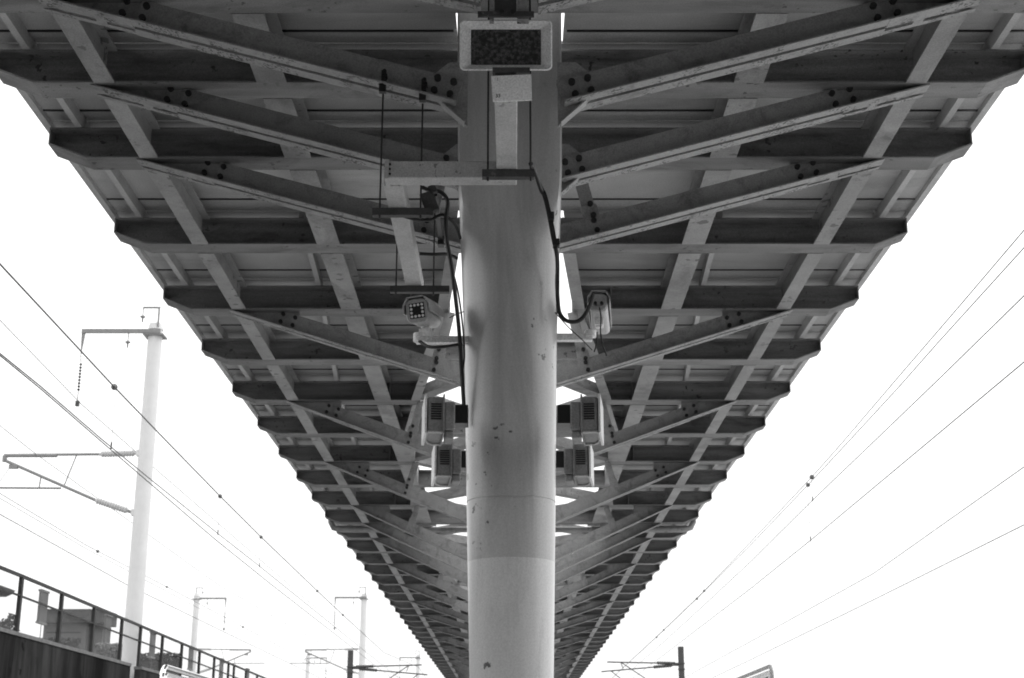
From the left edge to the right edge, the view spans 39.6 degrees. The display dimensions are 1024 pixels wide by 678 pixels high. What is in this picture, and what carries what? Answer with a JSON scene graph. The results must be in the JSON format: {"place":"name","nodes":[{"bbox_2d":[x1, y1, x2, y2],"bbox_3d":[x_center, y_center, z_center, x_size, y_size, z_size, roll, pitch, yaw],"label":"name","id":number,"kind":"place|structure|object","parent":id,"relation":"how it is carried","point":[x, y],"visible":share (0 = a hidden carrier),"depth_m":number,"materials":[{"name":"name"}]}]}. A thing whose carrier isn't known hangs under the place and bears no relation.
{"place":"outdoors","nodes":[
{"label":"outdoors","id":0,"kind":"place"},
{"bbox_2d":[0,585,14,596],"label":"tiled house","id":1,"kind":"structure","parent":0,"point":[4,594],"depth_m":98.07,"materials":[{"name":"tile"}]},
{"bbox_2d":[43,609,116,651],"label":"apartment block","id":2,"kind":"structure","parent":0,"point":[72,627],"depth_m":137.62,"materials":[{"name":"tile"}]},
{"bbox_2d":[0,13,1023,677],"label":"sky","id":3,"kind":"structure","parent":0,"point":[964,617],"materials":[{"name":"white"}]},
{"bbox_2d":[686,467,1023,676],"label":"overhead wire","id":4,"kind":"object","parent":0,"point":[887,563],"visible":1,"depth_m":33.11,"materials":[{"name":"grey metal"}]},
{"bbox_2d":[713,524,1023,677],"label":"overhead wire","id":5,"kind":"object","parent":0,"point":[898,587],"visible":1,"depth_m":32.03,"materials":[{"name":"grey metal"}]},
{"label":"platform","id":6,"kind":"structure","parent":0,"visible":0},
{"bbox_2d":[159,664,209,677],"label":"platform board","id":7,"kind":"object","parent":6,"relation":"on","point":[163,673],"visible":1,"depth_m":11.74,"materials":[{"name":"white"}]},
{"bbox_2d":[458,13,561,677],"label":"canopy column","id":8,"kind":"structure","parent":6,"relation":"on","point":[510,317],"depth_m":7.48,"materials":[{"name":"paint"}]},
{"bbox_2d":[402,295,467,344],"bbox_3d":[-0.396,-0.119,7.628,0.326,0.257,0.332,-4,-17,12],"label":"surveillance camera","id":9,"kind":"object","parent":8,"relation":"attached to","point":[425,313],"visible":1,"depth_m":7.60,"materials":[{"name":"white plastic"}]},
{"bbox_2d":[418,340,462,348],"bbox_3d":[-0.391,0.025,7.566,0.248,0.074,0.071,-4,-17,12],"label":"cable","id":10,"kind":"object","parent":9,"relation":"hanging from","point":[437,347],"visible":1,"depth_m":7.53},
{"bbox_2d":[421,393,468,445],"bbox_3d":[-0.341,0.424,7.238,0.230,0.215,0.321,2,-17,-6],"label":"side floodlight","id":11,"kind":"object","parent":8,"relation":"attached to","point":[441,418],"visible":1,"depth_m":7.12,"materials":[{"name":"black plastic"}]},
{"bbox_2d":[431,442,465,486],"bbox_3d":[-0.341,0.728,8.118,0.230,0.215,0.321,2,-17,-6],"label":"side floodlight","id":12,"kind":"object","parent":8,"relation":"attached to","point":[448,464],"visible":0.93,"depth_m":7.99,"materials":[{"name":"grey metal"}]},
{"bbox_2d":[449,262,464,404],"bbox_3d":[-0.283,-0.019,7.490,0.036,0.743,0.252,-5,-18,16],"label":"cable","id":13,"kind":"object","parent":8,"relation":"attached to","point":[463,341],"visible":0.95,"depth_m":7.52,"materials":[{"name":"black rubber"}]},
{"bbox_2d":[0,0,1023,677],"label":"canopy","id":14,"kind":"structure","parent":8,"relation":"attached to","point":[748,186],"depth_m":10.80,"materials":[{"name":"metal"}]},
{"bbox_2d":[372,0,533,294],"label":"cable duct","id":15,"kind":"object","parent":14,"relation":"attached to","point":[502,169],"visible":0.98,"depth_m":7.12,"materials":[{"name":"metal"}]},
{"bbox_2d":[422,185,439,212],"bbox_3d":[-0.440,-0.729,7.535,0.106,0.187,0.040,0,-17,0],"label":"junction box","id":16,"kind":"object","parent":15,"relation":"attached to","point":[429,199],"visible":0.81,"depth_m":7.52,"materials":[{"name":"metal"}]},
{"bbox_2d":[405,213,461,238],"bbox_3d":[-0.415,-0.619,7.583,0.366,0.099,0.084,10,-20,-30],"label":"cable","id":17,"kind":"object","parent":15,"relation":"hanging from","point":[451,220],"visible":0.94,"depth_m":7.57,"materials":[{"name":"black rubber"}]},
{"bbox_2d":[419,252,457,259],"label":"cable","id":18,"kind":"object","parent":15,"relation":"hanging from","point":[435,254],"visible":0.89,"depth_m":8.06,"materials":[{"name":"black rubber"}]},
{"bbox_2d":[421,185,465,404],"bbox_3d":[-0.350,-0.200,7.476,0.112,1.240,0.471,-12,-20,34],"label":"cable","id":19,"kind":"object","parent":15,"relation":"hanging from","point":[448,250],"visible":0.84,"depth_m":7.52,"materials":[{"name":"black rubber"}]},
{"bbox_2d":[491,67,531,101],"bbox_3d":[-0.005,-1.095,6.234,0.178,0.168,0.102,0,-17,0],"label":"number plate","id":20,"kind":"object","parent":15,"relation":"attached to","point":[511,83],"visible":1,"depth_m":6.19,"materials":[{"name":"metal"}]},
{"bbox_2d":[528,162,594,323],"bbox_3d":[0.185,-0.523,7.384,0.212,0.742,0.741,-9,-19,28],"label":"cable","id":21,"kind":"object","parent":15,"relation":"hanging from","point":[592,296],"visible":0.97,"depth_m":7.58,"materials":[{"name":"black rubber"}]},
{"bbox_2d":[540,181,557,313],"bbox_3d":[0.183,-0.515,7.500,0.046,0.696,0.368,-7,-18,22],"label":"cable","id":22,"kind":"object","parent":21,"relation":"attached to","point":[556,250],"visible":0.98,"depth_m":7.58,"materials":[{"name":"black rubber"}]},
{"bbox_2d":[555,312,591,349],"bbox_3d":[0.338,-0.044,7.630,0.289,0.155,0.036,16,-23,-42],"label":"cable","id":23,"kind":"object","parent":22,"relation":"hanging from","point":[573,331],"visible":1,"depth_m":7.60,"materials":[{"name":"black rubber"}]},
{"bbox_2d":[548,211,553,221],"bbox_3d":[0.205,-0.653,7.587,0.032,0.044,0.056,0,-17,0],"label":"cable clip","id":24,"kind":"object","parent":21,"relation":"attached to","point":[550,215],"visible":1,"depth_m":7.57,"materials":[{"name":"black plastic"}]},
{"bbox_2d":[553,238,559,247],"bbox_3d":[0.232,-0.510,7.575,0.036,0.040,0.056,0,-17,0],"label":"cable clip","id":25,"kind":"object","parent":21,"relation":"attached to","point":[556,242],"visible":1,"depth_m":7.55,"materials":[{"name":"black plastic"}]},
{"bbox_2d":[460,0,551,70],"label":"floodlight","id":26,"kind":"object","parent":14,"relation":"attached to","point":[522,40],"visible":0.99,"depth_m":6.61,"materials":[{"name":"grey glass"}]},
{"bbox_2d":[328,519,695,532],"bbox_3d":[-0.010,3.148,24.332,6.320,0.322,0.100,0,-17,0],"label":"drain pipe","id":27,"kind":"object","parent":14,"relation":"attached to","point":[334,527],"visible":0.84,"depth_m":24.26,"materials":[{"name":"metal"}]},
{"bbox_2d":[556,443,593,486],"bbox_3d":[0.341,0.728,8.118,0.230,0.215,0.321,-2,-17,6],"label":"side floodlight","id":28,"kind":"object","parent":8,"relation":"attached to","point":[576,463],"visible":0.95,"depth_m":8.00,"materials":[{"name":"grey metal"}]},
{"bbox_2d":[557,393,603,445],"bbox_3d":[0.341,0.424,7.238,0.230,0.215,0.321,-2,-17,6],"label":"side floodlight","id":29,"kind":"object","parent":8,"relation":"attached to","point":[583,417],"visible":1,"depth_m":7.12,"materials":[{"name":"grey metal"}]},
{"bbox_2d":[557,290,611,341],"bbox_3d":[0.386,-0.091,7.930,0.327,0.236,0.459,-2,-17,5],"label":"surveillance camera","id":30,"kind":"object","parent":8,"relation":"attached to","point":[602,300],"visible":0.89,"depth_m":7.84,"materials":[{"name":"white plastic"}]},
{"bbox_2d":[594,332,597,351],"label":"cable","id":31,"kind":"object","parent":30,"relation":"hanging from","point":[596,340],"visible":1,"depth_m":7.65,"materials":[{"name":"black rubber"}]},
{"bbox_2d":[599,307,606,355],"bbox_3d":[0.480,-0.044,7.666,0.031,0.274,0.061,-11,-20,33],"label":"cable","id":32,"kind":"object","parent":30,"relation":"hanging from","point":[600,331],"visible":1,"depth_m":7.64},
{"bbox_2d":[737,664,773,677],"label":"platform board","id":33,"kind":"object","parent":6,"relation":"on","point":[769,673],"visible":1,"depth_m":15.85,"materials":[{"name":"white"}]},
{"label":"viaduct deck","id":34,"kind":"structure","parent":0,"visible":0},
{"bbox_2d":[35,589,49,636],"bbox_3d":[-12.000,7.639,36.075,0.100,2.500,0.620,0,-17,0],"label":"lineside board","id":35,"kind":"object","parent":34,"relation":"on","point":[42,610],"visible":0.89,"depth_m":36.21,"materials":[{"name":"metal"}]},
{"bbox_2d":[0,307,167,677],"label":"catenary mast","id":36,"kind":"object","parent":34,"relation":"on","point":[154,335],"visible":0.98,"depth_m":36.45,"materials":[{"name":"concrete"}]},
{"bbox_2d":[0,514,319,677],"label":"overhead wire","id":37,"kind":"object","parent":36,"relation":"attached to","point":[126,584],"visible":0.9,"depth_m":50.03,"materials":[{"name":"grey metal"}]},
{"bbox_2d":[0,498,333,677],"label":"overhead wire","id":38,"kind":"object","parent":36,"relation":"attached to","point":[146,580],"visible":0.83,"depth_m":50.88,"materials":[{"name":"grey metal"}]},
{"bbox_2d":[0,493,338,677],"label":"overhead wire","id":39,"kind":"object","parent":36,"relation":"hanging from","point":[97,551],"visible":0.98,"depth_m":50.36,"materials":[{"name":"grey metal"}]},
{"bbox_2d":[0,426,353,665],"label":"overhead wire","id":40,"kind":"object","parent":36,"relation":"hanging from","point":[149,535],"visible":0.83,"depth_m":45.80,"materials":[{"name":"grey metal"}]},
{"bbox_2d":[0,320,398,676],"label":"overhead wire","id":41,"kind":"object","parent":36,"relation":"attached to","point":[153,467],"visible":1,"depth_m":41.09,"materials":[{"name":"grey metal"}]},
{"bbox_2d":[102,614,112,655],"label":"lineside board","id":42,"kind":"object","parent":34,"relation":"on","point":[107,633],"visible":0.8,"depth_m":42.02,"materials":[{"name":"metal"}]},
{"bbox_2d":[148,632,156,668],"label":"lineside board","id":43,"kind":"object","parent":34,"relation":"on","point":[152,642],"visible":0.82,"depth_m":47.27,"materials":[{"name":"metal"}]},
{"bbox_2d":[187,648,193,677],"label":"lineside board","id":44,"kind":"object","parent":34,"relation":"on","point":[190,657],"visible":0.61,"depth_m":52.84,"materials":[{"name":"metal"}]},
{"bbox_2d":[219,658,224,677],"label":"lineside board","id":45,"kind":"object","parent":34,"relation":"on","point":[221,664],"visible":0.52,"depth_m":58.47,"materials":[{"name":"metal"}]},
{"bbox_2d":[188,588,264,677],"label":"catenary mast","id":46,"kind":"object","parent":34,"relation":"on","point":[197,598],"visible":0.82,"depth_m":91.27,"materials":[{"name":"metal"}]},
{"bbox_2d":[305,651,326,677],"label":"catenary mast","id":47,"kind":"object","parent":34,"relation":"on","point":[308,657],"visible":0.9,"depth_m":143.59,"materials":[{"name":"metal"}]},
{"bbox_2d":[290,587,368,677],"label":"catenary mast","id":48,"kind":"object","parent":34,"relation":"on","point":[363,599],"visible":0.83,"depth_m":91.11,"materials":[{"name":"metal"}]},
{"bbox_2d":[399,653,420,677],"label":"catenary mast","id":49,"kind":"object","parent":34,"relation":"on","point":[417,658],"visible":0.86,"depth_m":143.55,"materials":[{"name":"metal"}]},
{"label":"ground","id":50,"kind":"structure","parent":0,"visible":0},
{"bbox_2d":[0,613,19,630],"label":"leafy tree","id":51,"kind":"object","parent":50,"relation":"on","point":[8,622],"visible":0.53,"depth_m":88.56,"materials":[{"name":"grey plant"}]},
{"bbox_2d":[39,637,80,648],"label":"hedge","id":52,"kind":"object","parent":50,"relation":"on","point":[74,642],"visible":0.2,"depth_m":85.94,"materials":[{"name":"grey plant"}]},
{"bbox_2d":[0,627,159,677],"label":"retaining wall","id":53,"kind":"structure","parent":50,"relation":"on","point":[22,655],"depth_m":27.75,"materials":[{"name":"concrete"}]},
{"bbox_2d":[0,565,265,677],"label":"fence","id":54,"kind":"object","parent":53,"relation":"on","point":[19,595],"visible":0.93,"depth_m":31.65,"materials":[{"name":"metal"}]},
{"bbox_2d":[93,642,122,658],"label":"hedge","id":55,"kind":"object","parent":50,"relation":"on","point":[111,650],"visible":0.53,"depth_m":87.73,"materials":[{"name":"grey plant"}]},
{"bbox_2d":[140,652,182,674],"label":"hedge","id":56,"kind":"object","parent":50,"relation":"on","point":[145,660],"visible":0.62,"depth_m":86.57,"materials":[{"name":"grey plant"}]},
{"bbox_2d":[346,650,427,677],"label":"steel mast","id":57,"kind":"object","parent":50,"relation":"on","point":[350,668],"visible":1,"depth_m":60.49,"materials":[{"name":"grey metal"}]},
{"bbox_2d":[601,646,684,677],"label":"steel mast","id":58,"kind":"object","parent":50,"relation":"on","point":[680,665],"visible":1,"depth_m":58.57,"materials":[{"name":"grey metal"}]},
{"bbox_2d":[622,295,1023,677],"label":"overhead wire","id":59,"kind":"object","parent":58,"relation":"attached to","point":[868,446],"visible":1,"depth_m":18.86,"materials":[{"name":"grey metal"}]},
{"bbox_3d":[0.000,-5.420,-8.389,64.800,11.090,13.400,0,-17,0],"label":"station building","id":60,"kind":"object","parent":50,"relation":"on","visible":0},
{"bbox_2d":[0,263,424,675],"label":"overhead wire","id":61,"kind":"object","parent":60,"relation":"attached to","point":[114,386],"visible":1,"depth_m":17.65,"materials":[{"name":"black metal"}]},
{"bbox_2d":[0,355,390,677],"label":"overhead wire","id":62,"kind":"object","parent":61,"relation":"hanging from","point":[154,486],"visible":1,"depth_m":17.87,"materials":[{"name":"grey metal"}]},
{"bbox_2d":[0,353,397,677],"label":"overhead wire","id":63,"kind":"object","parent":61,"relation":"hanging from","point":[156,483],"visible":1,"depth_m":17.92,"materials":[{"name":"grey metal"}]},
{"bbox_2d":[612,230,1023,677],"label":"overhead wire","id":64,"kind":"object","parent":60,"relation":"attached to","point":[811,476],"visible":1,"depth_m":19.24,"materials":[{"name":"grey metal"}]},
{"bbox_2d":[617,247,1023,673],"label":"overhead wire","id":65,"kind":"object","parent":60,"relation":"attached to","point":[807,485],"visible":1,"depth_m":19.66,"materials":[{"name":"grey metal"}]},
{"bbox_2d":[635,362,1023,676],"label":"overhead wire","id":66,"kind":"object","parent":65,"relation":"hanging from","point":[870,490],"visible":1,"depth_m":18.70,"materials":[{"name":"grey metal"}]}
]}

